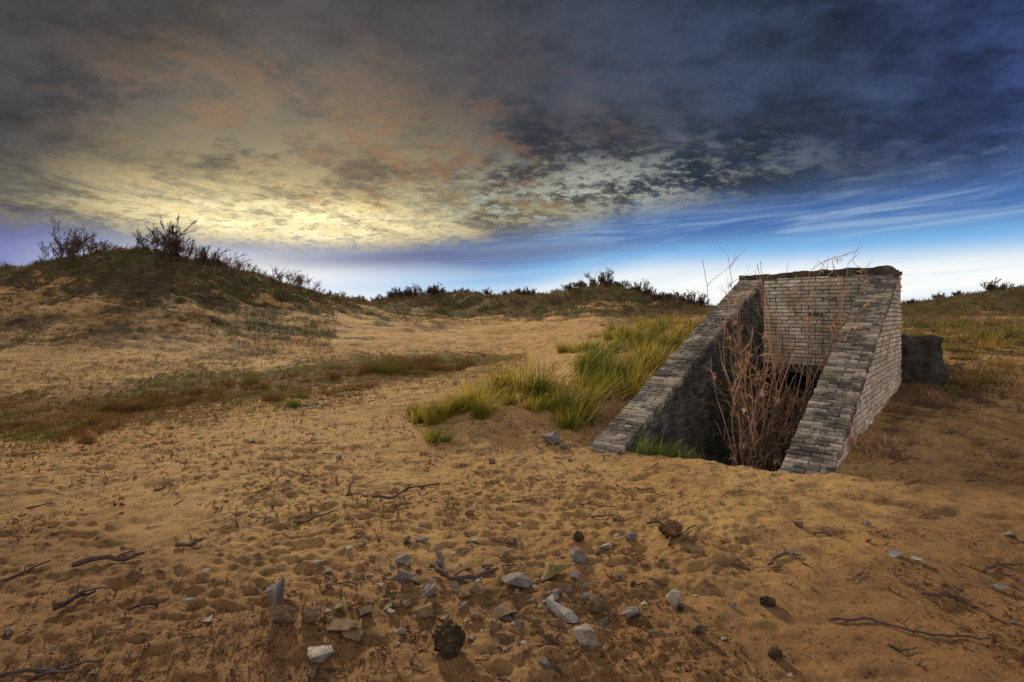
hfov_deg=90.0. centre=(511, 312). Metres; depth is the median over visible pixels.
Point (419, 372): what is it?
russet grass tussock
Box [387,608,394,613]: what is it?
stone
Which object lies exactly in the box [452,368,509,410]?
marram tussock
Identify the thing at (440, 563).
stone
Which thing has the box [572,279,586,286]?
dune shrub
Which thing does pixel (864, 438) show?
dry weed
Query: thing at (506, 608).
stone
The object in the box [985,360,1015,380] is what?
dry weed
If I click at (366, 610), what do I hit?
stone
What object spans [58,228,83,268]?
windswept tree
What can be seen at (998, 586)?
stone
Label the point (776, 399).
dry shrub
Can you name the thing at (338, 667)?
driftwood stick
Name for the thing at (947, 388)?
yellow grass tussock
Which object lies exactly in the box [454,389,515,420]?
marram tussock
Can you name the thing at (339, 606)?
stone
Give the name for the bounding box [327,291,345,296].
dune shrub
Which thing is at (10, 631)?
stone
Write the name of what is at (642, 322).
marram tussock
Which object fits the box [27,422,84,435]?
russet grass tussock
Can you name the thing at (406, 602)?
stone
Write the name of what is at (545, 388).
marram tussock
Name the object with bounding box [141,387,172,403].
russet grass tussock
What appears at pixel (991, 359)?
yellow grass tussock
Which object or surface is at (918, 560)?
stone
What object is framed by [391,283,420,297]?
dune shrub
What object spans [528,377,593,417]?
marram tussock
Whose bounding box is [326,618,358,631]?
stone
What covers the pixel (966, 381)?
dry weed
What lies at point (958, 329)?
yellow grass tussock
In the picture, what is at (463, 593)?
stone
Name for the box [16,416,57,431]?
russet grass tussock
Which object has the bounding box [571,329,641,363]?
marram tussock
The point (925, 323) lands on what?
yellow grass tussock
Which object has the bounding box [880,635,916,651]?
driftwood stick
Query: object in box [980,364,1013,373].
yellow grass tussock
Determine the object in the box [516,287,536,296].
dune shrub
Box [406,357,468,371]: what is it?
russet grass tussock
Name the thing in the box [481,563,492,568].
stone
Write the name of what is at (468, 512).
stone
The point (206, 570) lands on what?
stone
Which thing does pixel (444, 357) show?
russet grass tussock
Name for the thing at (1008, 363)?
yellow grass tussock
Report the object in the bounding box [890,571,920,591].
driftwood stick
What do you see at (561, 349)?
marram tussock
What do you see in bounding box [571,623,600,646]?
stone
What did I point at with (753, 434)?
dry shrub
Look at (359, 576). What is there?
stone
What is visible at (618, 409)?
dry weed
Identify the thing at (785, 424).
dry shrub
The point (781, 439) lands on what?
dry shrub
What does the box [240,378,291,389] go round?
russet grass tussock
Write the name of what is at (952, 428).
dry weed
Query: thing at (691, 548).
stone
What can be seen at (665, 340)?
marram tussock
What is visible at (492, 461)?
stone
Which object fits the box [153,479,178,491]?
driftwood stick
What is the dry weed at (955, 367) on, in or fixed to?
on the ground at (796, 626)
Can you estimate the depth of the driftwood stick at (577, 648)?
2.36 m
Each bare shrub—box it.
[35,238,70,259]
[39,254,56,264]
[48,215,116,259]
[56,236,118,258]
[64,230,127,255]
[79,238,112,250]
[131,232,172,252]
[132,227,184,251]
[151,224,200,258]
[164,243,200,260]
[185,239,230,263]
[197,244,246,264]
[210,252,251,267]
[223,250,247,273]
[239,259,256,271]
[247,266,267,273]
[270,266,300,281]
[280,270,300,284]
[281,271,304,285]
[288,272,304,287]
[295,273,321,289]
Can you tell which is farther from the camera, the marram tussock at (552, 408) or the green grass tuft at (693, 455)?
the marram tussock at (552, 408)
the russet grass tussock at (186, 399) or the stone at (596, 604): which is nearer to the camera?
the stone at (596, 604)
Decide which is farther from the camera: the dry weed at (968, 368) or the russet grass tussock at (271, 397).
the russet grass tussock at (271, 397)
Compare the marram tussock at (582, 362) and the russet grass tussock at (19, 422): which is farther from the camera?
the marram tussock at (582, 362)
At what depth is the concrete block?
8.09 m
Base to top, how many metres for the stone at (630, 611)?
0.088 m
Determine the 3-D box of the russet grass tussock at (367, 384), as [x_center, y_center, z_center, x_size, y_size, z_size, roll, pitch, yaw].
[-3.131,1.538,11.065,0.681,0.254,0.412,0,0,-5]
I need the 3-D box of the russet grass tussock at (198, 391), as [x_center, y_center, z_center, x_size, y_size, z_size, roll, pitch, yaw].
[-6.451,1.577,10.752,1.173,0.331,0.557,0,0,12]
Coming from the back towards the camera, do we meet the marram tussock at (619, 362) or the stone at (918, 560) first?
the marram tussock at (619, 362)
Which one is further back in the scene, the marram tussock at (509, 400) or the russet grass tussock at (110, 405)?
the russet grass tussock at (110, 405)
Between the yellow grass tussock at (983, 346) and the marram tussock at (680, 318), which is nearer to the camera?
the yellow grass tussock at (983, 346)
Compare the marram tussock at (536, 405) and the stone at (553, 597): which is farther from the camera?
the marram tussock at (536, 405)
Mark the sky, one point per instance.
(366, 148)
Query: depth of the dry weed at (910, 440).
5.21 m
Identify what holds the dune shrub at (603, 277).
on the ground at (796, 626)
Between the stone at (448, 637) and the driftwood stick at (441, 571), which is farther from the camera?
the driftwood stick at (441, 571)
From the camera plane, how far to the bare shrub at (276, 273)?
32.31 m
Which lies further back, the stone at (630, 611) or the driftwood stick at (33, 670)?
the stone at (630, 611)
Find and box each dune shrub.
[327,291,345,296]
[385,287,403,295]
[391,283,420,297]
[426,281,444,294]
[484,286,492,295]
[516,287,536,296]
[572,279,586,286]
[582,278,597,286]
[584,267,613,285]
[601,278,615,285]
[615,280,628,286]
[627,278,649,291]
[635,287,653,294]
[644,287,656,293]
[651,292,670,299]
[670,291,696,300]
[677,291,705,305]
[695,296,709,306]
[905,298,917,303]
[930,292,944,298]
[951,290,964,296]
[980,277,1008,292]
[994,282,1013,287]
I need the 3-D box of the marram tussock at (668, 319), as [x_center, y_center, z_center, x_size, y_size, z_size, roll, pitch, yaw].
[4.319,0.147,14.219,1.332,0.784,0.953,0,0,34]
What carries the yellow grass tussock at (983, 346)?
on the ground at (796, 626)
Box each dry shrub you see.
[681,365,812,471]
[702,248,870,470]
[706,323,795,469]
[719,247,901,471]
[728,243,880,467]
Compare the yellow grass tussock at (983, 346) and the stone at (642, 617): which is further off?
the yellow grass tussock at (983, 346)
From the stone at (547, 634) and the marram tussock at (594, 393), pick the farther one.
the marram tussock at (594, 393)
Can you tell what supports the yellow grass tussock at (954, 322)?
on the ground at (796, 626)
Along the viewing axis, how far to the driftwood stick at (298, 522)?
3.97 m
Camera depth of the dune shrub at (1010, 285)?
75.85 m
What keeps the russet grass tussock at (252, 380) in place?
on the ground at (796, 626)
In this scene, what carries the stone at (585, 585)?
on the ground at (796, 626)
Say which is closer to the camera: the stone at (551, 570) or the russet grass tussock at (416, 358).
the stone at (551, 570)
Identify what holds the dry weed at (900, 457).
on the ground at (796, 626)
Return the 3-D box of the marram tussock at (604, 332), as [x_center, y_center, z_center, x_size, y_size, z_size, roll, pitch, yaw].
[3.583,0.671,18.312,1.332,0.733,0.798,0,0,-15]
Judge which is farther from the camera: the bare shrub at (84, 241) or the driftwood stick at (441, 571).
the bare shrub at (84, 241)
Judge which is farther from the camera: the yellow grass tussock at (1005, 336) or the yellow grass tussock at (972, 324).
the yellow grass tussock at (972, 324)
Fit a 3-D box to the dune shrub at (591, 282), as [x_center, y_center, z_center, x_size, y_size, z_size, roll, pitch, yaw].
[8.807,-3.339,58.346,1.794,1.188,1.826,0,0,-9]
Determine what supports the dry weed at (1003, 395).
on the ground at (796, 626)
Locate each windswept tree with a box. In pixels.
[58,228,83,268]
[147,215,189,262]
[166,215,197,263]
[200,244,211,264]
[213,247,226,264]
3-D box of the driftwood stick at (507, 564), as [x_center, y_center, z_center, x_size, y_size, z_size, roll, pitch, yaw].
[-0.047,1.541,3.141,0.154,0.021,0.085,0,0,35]
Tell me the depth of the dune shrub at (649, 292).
53.09 m
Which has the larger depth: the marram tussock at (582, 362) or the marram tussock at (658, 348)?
the marram tussock at (658, 348)
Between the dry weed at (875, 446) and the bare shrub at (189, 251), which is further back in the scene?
the bare shrub at (189, 251)
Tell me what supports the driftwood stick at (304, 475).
on the ground at (796, 626)
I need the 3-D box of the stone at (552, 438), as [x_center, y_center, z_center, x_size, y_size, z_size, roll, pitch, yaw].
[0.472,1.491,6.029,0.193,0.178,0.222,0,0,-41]
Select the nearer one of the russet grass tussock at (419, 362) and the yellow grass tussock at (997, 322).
the russet grass tussock at (419, 362)
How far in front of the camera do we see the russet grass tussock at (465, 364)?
14.50 m
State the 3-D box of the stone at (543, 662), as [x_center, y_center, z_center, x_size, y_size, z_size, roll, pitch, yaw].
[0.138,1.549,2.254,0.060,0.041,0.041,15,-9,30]
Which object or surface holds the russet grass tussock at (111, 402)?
on the ground at (796, 626)
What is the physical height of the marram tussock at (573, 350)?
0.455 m
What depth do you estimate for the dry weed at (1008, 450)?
4.78 m
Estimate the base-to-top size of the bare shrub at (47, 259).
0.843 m
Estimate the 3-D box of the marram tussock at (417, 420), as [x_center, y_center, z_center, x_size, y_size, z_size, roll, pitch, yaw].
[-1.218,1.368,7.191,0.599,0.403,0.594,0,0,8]
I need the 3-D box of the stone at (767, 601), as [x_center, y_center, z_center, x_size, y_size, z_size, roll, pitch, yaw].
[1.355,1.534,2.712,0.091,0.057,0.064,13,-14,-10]
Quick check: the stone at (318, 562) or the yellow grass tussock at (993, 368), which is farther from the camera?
the yellow grass tussock at (993, 368)
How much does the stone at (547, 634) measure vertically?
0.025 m
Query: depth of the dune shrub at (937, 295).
70.95 m
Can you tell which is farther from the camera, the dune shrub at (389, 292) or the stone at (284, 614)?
the dune shrub at (389, 292)
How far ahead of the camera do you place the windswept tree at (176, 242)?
27.79 m
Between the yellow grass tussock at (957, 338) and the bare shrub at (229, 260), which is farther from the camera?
the bare shrub at (229, 260)
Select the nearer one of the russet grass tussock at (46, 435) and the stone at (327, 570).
the stone at (327, 570)
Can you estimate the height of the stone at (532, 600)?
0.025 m
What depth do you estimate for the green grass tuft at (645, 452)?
5.57 m
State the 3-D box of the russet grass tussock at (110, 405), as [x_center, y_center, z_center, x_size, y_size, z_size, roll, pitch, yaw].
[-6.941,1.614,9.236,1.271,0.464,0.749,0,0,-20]
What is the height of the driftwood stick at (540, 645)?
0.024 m
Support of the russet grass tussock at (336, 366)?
on the ground at (796, 626)
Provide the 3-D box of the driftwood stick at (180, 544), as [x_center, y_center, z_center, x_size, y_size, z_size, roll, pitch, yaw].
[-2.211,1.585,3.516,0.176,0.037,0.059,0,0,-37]
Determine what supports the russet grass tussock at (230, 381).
on the ground at (796, 626)
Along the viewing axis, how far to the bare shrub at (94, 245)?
28.64 m
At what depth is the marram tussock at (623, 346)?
12.92 m
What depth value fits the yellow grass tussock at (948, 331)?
13.87 m
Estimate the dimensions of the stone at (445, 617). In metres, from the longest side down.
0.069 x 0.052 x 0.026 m
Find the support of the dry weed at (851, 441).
on the ground at (796, 626)
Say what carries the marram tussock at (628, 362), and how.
on the ground at (796, 626)
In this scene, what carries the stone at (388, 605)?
on the ground at (796, 626)
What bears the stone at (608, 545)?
on the ground at (796, 626)
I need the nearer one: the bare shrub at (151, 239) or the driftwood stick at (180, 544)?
the driftwood stick at (180, 544)
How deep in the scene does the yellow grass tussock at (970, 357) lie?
9.95 m
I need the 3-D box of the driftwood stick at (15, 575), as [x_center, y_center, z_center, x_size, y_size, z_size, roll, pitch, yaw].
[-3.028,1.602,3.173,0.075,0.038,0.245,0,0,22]
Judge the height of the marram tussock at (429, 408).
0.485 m
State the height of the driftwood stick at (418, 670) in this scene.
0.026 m
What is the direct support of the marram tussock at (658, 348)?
on the ground at (796, 626)
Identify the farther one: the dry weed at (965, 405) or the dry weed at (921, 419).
the dry weed at (965, 405)
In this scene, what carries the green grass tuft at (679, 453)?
on the ground at (796, 626)
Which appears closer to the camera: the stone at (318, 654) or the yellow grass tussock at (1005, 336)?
the stone at (318, 654)
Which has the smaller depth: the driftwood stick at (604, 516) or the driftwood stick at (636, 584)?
the driftwood stick at (636, 584)
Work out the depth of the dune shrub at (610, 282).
55.59 m
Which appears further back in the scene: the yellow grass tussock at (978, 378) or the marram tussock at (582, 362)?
the marram tussock at (582, 362)
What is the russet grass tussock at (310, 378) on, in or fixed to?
on the ground at (796, 626)
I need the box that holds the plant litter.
[0,345,1023,681]
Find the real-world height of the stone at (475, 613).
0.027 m
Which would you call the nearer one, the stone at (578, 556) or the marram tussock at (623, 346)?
the stone at (578, 556)
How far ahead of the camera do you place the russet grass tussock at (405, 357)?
15.32 m
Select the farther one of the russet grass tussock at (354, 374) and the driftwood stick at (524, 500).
the russet grass tussock at (354, 374)
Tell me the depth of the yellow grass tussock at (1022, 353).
10.22 m
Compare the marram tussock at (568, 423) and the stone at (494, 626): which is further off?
the marram tussock at (568, 423)
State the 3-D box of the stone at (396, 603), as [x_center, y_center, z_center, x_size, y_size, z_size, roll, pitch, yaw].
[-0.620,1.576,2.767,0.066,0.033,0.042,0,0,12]
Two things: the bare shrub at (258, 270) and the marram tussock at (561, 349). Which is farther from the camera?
the bare shrub at (258, 270)
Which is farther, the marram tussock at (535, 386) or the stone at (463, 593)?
the marram tussock at (535, 386)
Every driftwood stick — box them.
[0,560,49,582]
[0,653,100,676]
[28,654,87,679]
[52,586,102,611]
[71,549,144,566]
[127,592,168,611]
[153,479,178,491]
[175,537,203,546]
[255,584,265,602]
[286,469,327,477]
[294,509,336,523]
[317,618,328,629]
[328,657,345,671]
[340,571,358,584]
[346,479,354,495]
[372,483,439,498]
[413,656,430,672]
[429,562,497,580]
[499,556,517,566]
[512,495,537,504]
[536,643,549,646]
[541,613,565,629]
[555,656,577,675]
[567,643,585,653]
[591,509,620,521]
[619,546,645,556]
[626,574,645,585]
[646,516,661,523]
[668,525,695,545]
[767,545,801,564]
[813,524,831,535]
[829,616,989,639]
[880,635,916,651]
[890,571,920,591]
[920,587,998,620]
[939,583,969,600]
[973,555,1022,572]
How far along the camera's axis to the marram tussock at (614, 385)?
7.99 m
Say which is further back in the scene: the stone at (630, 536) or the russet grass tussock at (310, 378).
the russet grass tussock at (310, 378)
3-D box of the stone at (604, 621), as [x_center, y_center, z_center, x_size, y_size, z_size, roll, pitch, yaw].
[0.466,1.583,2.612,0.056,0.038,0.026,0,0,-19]
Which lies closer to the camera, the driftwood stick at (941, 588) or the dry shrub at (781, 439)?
the driftwood stick at (941, 588)
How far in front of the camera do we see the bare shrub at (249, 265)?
33.03 m
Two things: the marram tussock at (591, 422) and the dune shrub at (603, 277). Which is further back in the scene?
the dune shrub at (603, 277)
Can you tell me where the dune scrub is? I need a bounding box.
[0,243,1023,401]
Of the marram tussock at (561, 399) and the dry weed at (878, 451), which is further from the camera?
the marram tussock at (561, 399)
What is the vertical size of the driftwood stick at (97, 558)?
0.056 m
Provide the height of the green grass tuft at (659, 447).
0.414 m
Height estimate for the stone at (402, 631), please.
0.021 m
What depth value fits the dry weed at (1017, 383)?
7.53 m
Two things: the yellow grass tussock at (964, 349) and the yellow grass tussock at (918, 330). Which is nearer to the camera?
the yellow grass tussock at (964, 349)
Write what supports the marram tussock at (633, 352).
on the ground at (796, 626)
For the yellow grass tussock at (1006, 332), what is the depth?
13.12 m
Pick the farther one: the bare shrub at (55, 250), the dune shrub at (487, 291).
the dune shrub at (487, 291)
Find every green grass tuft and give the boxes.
[631,434,660,455]
[638,438,676,456]
[642,429,692,457]
[663,438,699,458]
[680,446,712,459]
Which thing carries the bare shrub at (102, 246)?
on the ground at (796, 626)
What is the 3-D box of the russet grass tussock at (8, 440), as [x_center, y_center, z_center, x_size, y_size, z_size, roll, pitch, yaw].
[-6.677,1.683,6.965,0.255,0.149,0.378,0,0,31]
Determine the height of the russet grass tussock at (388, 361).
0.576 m
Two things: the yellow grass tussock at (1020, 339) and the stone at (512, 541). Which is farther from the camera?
the yellow grass tussock at (1020, 339)
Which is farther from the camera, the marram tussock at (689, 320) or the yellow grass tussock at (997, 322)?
the yellow grass tussock at (997, 322)
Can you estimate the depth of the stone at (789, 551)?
3.20 m
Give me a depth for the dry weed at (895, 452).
4.81 m
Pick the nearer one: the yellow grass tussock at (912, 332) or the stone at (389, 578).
the stone at (389, 578)
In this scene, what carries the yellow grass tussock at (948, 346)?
on the ground at (796, 626)
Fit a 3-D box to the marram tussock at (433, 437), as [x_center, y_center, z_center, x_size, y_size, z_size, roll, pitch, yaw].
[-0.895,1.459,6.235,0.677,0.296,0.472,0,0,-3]
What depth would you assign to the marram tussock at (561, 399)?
7.13 m
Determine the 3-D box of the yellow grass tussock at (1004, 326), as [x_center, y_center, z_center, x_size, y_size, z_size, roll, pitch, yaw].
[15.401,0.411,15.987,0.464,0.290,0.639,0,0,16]
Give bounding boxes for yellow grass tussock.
[901,325,929,334]
[902,317,936,327]
[902,318,924,327]
[903,329,922,335]
[927,324,951,332]
[928,313,975,327]
[933,328,956,335]
[942,340,964,351]
[942,383,960,391]
[945,331,968,340]
[947,353,966,359]
[948,363,1010,384]
[950,325,970,333]
[950,344,982,353]
[954,327,1004,339]
[955,373,990,389]
[956,324,977,330]
[956,328,1015,343]
[960,349,985,359]
[966,320,982,327]
[966,327,990,337]
[973,338,1002,350]
[974,323,1015,337]
[974,354,1018,366]
[979,374,1021,383]
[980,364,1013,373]
[982,337,1016,348]
[983,315,1007,325]
[987,326,1020,337]
[997,323,1013,328]
[998,358,1019,368]
[1007,323,1023,332]
[1007,324,1023,338]
[1007,367,1021,374]
[1013,332,1023,342]
[1014,348,1023,355]
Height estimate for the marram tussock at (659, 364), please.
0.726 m
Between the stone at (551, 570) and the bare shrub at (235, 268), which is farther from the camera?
the bare shrub at (235, 268)
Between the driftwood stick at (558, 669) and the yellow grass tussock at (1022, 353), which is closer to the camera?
the driftwood stick at (558, 669)
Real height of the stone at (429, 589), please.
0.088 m
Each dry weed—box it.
[581,421,609,436]
[591,384,630,415]
[591,408,615,428]
[605,378,639,401]
[811,411,872,450]
[845,420,897,459]
[850,422,909,454]
[854,428,881,444]
[868,423,934,461]
[881,402,897,408]
[884,440,927,464]
[894,432,919,445]
[911,411,927,423]
[913,380,943,395]
[918,383,950,404]
[935,417,971,433]
[944,359,964,373]
[945,367,977,387]
[947,394,975,410]
[950,356,994,375]
[968,433,995,445]
[980,369,1023,387]
[980,381,1015,399]
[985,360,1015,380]
[992,441,1023,458]
[1000,398,1023,414]
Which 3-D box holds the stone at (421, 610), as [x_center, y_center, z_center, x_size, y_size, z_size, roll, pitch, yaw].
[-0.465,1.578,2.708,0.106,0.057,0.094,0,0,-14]
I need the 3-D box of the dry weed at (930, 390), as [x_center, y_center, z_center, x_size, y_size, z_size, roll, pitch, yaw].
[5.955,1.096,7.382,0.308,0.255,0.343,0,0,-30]
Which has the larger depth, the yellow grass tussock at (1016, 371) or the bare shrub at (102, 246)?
the bare shrub at (102, 246)
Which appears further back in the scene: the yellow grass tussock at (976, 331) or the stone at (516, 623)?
the yellow grass tussock at (976, 331)
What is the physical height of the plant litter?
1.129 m
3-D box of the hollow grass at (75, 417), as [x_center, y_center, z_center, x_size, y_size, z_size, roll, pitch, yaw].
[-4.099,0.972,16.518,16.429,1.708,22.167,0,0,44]
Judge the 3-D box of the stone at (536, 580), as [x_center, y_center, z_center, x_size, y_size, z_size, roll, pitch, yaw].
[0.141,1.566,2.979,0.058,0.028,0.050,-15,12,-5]
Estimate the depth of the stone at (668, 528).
3.48 m
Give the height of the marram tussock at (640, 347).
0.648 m
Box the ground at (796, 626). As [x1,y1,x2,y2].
[0,246,1023,681]
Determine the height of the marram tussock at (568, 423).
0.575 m
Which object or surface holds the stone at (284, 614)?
on the ground at (796, 626)
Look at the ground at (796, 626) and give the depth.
3.91 m
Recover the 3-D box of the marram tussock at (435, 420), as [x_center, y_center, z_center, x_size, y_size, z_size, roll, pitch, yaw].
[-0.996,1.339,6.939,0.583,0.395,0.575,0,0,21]
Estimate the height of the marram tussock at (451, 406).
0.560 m
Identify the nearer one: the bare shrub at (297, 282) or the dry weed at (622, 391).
the dry weed at (622, 391)
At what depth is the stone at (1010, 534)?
3.44 m
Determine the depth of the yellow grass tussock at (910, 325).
16.28 m
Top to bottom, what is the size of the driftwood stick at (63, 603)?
0.054 m
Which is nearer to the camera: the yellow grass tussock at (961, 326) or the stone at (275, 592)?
the stone at (275, 592)
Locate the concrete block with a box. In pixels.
[901,333,951,386]
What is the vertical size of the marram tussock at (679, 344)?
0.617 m
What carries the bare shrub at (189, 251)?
on the ground at (796, 626)
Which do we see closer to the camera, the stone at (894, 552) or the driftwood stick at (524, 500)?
the stone at (894, 552)
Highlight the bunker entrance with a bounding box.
[588,265,901,474]
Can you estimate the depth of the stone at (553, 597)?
2.74 m
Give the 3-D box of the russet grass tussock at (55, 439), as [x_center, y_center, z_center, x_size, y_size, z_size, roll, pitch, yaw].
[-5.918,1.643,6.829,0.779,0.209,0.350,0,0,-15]
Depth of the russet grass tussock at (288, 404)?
8.71 m
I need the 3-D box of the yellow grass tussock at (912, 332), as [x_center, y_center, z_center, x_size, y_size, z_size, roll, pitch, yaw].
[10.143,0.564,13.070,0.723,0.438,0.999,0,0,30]
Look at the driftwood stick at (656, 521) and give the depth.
3.75 m
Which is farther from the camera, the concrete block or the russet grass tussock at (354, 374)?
the russet grass tussock at (354, 374)
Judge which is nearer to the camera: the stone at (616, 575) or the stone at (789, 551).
the stone at (616, 575)
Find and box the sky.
[0,0,1023,305]
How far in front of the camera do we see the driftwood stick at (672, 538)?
3.46 m
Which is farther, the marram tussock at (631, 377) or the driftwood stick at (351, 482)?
the marram tussock at (631, 377)
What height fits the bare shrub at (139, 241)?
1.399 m
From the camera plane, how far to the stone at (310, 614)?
2.59 m
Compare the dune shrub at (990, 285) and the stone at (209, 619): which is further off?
the dune shrub at (990, 285)
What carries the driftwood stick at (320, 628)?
on the ground at (796, 626)
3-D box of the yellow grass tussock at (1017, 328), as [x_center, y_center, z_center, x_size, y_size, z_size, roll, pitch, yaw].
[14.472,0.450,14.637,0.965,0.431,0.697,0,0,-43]
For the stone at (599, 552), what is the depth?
3.30 m
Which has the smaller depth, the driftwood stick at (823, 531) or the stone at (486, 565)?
the stone at (486, 565)
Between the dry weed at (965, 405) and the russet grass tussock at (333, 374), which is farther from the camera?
the russet grass tussock at (333, 374)
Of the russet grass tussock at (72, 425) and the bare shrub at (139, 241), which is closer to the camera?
the russet grass tussock at (72, 425)
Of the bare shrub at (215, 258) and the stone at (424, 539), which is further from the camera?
the bare shrub at (215, 258)
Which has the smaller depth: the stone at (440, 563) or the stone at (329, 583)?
the stone at (329, 583)
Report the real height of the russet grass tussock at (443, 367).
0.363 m
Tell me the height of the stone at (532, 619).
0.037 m
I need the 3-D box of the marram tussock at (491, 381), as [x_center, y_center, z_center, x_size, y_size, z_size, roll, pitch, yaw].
[-0.122,1.092,8.374,1.501,0.976,1.090,0,0,37]
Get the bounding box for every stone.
[4,628,13,635]
[88,668,99,673]
[181,597,194,602]
[202,568,210,573]
[204,615,212,621]
[266,577,284,605]
[269,605,296,623]
[301,605,320,623]
[307,645,334,663]
[307,664,317,677]
[312,560,322,564]
[322,568,332,573]
[324,579,333,588]
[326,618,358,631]
[333,601,345,610]
[342,629,363,642]
[353,574,364,579]
[359,605,374,617]
[383,603,391,610]
[386,576,394,581]
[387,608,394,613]
[391,600,402,607]
[394,568,418,584]
[395,555,410,563]
[396,627,405,634]
[402,598,410,606]
[414,604,434,618]
[415,537,428,541]
[421,578,435,597]
[431,620,465,659]
[434,549,441,554]
[437,555,444,568]
[440,614,448,620]
[450,583,459,588]
[457,601,468,608]
[458,589,470,598]
[464,510,474,514]
[470,581,486,594]
[470,610,480,619]
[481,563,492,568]
[489,458,495,463]
[489,620,502,632]
[490,601,516,619]
[500,572,532,587]
[504,538,515,543]
[514,620,522,626]
[524,615,540,624]
[527,598,535,602]
[533,578,540,583]
[537,657,549,668]
[541,431,561,445]
[541,562,574,580]
[541,594,557,602]
[543,631,550,638]
[545,598,579,622]
[550,588,561,595]
[560,443,570,448]
[565,586,570,592]
[569,571,577,579]
[570,548,586,563]
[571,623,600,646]
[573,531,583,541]
[581,582,589,587]
[581,592,588,598]
[588,594,604,613]
[595,550,602,554]
[598,617,607,625]
[599,542,612,549]
[611,571,621,580]
[620,606,639,617]
[625,531,636,541]
[639,614,646,620]
[651,629,662,636]
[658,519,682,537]
[665,588,680,607]
[677,605,683,611]
[684,544,702,552]
[689,623,705,634]
[760,595,775,607]
[767,646,782,659]
[786,549,794,556]
[793,521,803,527]
[863,520,871,525]
[886,547,904,557]
[911,556,923,564]
[990,583,1009,589]
[1001,531,1017,538]
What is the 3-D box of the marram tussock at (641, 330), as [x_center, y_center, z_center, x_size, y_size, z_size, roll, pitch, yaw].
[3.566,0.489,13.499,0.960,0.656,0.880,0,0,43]
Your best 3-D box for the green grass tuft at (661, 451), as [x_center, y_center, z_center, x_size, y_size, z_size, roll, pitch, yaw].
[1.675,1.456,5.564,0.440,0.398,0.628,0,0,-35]
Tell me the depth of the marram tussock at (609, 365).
8.73 m
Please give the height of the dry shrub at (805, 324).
4.538 m
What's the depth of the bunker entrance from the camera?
7.25 m
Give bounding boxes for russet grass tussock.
[1,417,41,426]
[3,433,36,441]
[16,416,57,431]
[23,427,72,441]
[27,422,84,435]
[32,429,94,443]
[62,426,106,435]
[64,419,90,431]
[72,429,101,444]
[77,410,105,426]
[79,418,131,430]
[93,397,167,410]
[94,391,166,411]
[95,396,155,413]
[97,394,127,409]
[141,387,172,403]
[162,390,205,405]
[177,381,224,394]
[208,375,256,385]
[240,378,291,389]
[241,372,261,383]
[257,387,285,402]
[272,399,305,407]
[273,384,339,399]
[281,370,301,378]
[293,376,325,381]
[322,364,341,368]
[323,368,343,380]
[331,380,364,390]
[343,371,361,376]
[352,349,385,374]
[353,380,380,387]
[359,354,421,374]
[369,362,384,372]
[372,351,403,367]
[375,353,426,364]
[383,359,412,372]
[401,353,443,364]
[401,366,430,374]
[402,359,436,369]
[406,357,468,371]
[414,352,462,362]
[415,358,449,363]
[425,360,469,370]
[442,359,477,367]
[461,356,475,364]
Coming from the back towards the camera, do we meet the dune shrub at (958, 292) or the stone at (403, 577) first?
the dune shrub at (958, 292)
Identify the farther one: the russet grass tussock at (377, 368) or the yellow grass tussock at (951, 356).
the russet grass tussock at (377, 368)
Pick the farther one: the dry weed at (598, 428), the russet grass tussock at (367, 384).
the russet grass tussock at (367, 384)
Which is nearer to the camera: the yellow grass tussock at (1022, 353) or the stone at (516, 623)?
the stone at (516, 623)
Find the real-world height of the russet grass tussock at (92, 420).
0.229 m
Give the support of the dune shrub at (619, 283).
on the ground at (796, 626)
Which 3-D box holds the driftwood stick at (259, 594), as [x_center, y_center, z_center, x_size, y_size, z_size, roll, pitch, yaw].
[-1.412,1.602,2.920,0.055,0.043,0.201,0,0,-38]
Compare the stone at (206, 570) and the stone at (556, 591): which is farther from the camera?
the stone at (206, 570)
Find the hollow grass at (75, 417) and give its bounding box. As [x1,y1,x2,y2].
[0,317,527,483]
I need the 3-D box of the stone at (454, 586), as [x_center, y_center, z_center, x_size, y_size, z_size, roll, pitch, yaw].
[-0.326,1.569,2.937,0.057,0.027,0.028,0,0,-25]
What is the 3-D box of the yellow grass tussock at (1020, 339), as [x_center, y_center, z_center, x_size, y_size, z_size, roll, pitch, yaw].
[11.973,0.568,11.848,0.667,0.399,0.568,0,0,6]
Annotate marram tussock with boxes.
[398,402,422,415]
[403,399,441,424]
[409,394,465,421]
[418,423,459,443]
[422,400,454,425]
[434,383,478,417]
[440,380,491,412]
[451,359,537,403]
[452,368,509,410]
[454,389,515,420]
[489,388,526,406]
[490,360,562,402]
[495,349,584,402]
[515,389,554,412]
[525,376,571,399]
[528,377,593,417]
[539,386,591,413]
[547,357,636,412]
[547,393,605,431]
[551,339,572,352]
[564,338,625,374]
[566,344,581,352]
[566,395,616,426]
[569,359,648,400]
[569,364,611,387]
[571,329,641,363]
[578,350,657,381]
[580,377,618,400]
[582,339,600,350]
[594,325,616,340]
[596,351,644,371]
[599,348,664,386]
[601,361,655,406]
[602,311,655,344]
[602,335,642,352]
[613,337,675,373]
[616,362,648,389]
[618,322,672,350]
[622,346,655,362]
[630,324,659,339]
[631,332,677,353]
[632,314,647,322]
[634,315,654,330]
[638,321,686,351]
[638,336,678,360]
[644,310,677,333]
[646,311,684,329]
[663,326,690,349]
[666,315,698,339]
[670,339,685,351]
[671,312,697,324]
[679,310,704,328]
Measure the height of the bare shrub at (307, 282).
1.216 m
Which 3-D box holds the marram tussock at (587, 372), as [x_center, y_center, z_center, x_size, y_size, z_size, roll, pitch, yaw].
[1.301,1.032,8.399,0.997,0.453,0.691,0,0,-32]
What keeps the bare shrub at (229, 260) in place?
on the ground at (796, 626)
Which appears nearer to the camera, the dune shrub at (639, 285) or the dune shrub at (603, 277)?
the dune shrub at (639, 285)
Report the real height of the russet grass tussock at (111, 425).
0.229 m

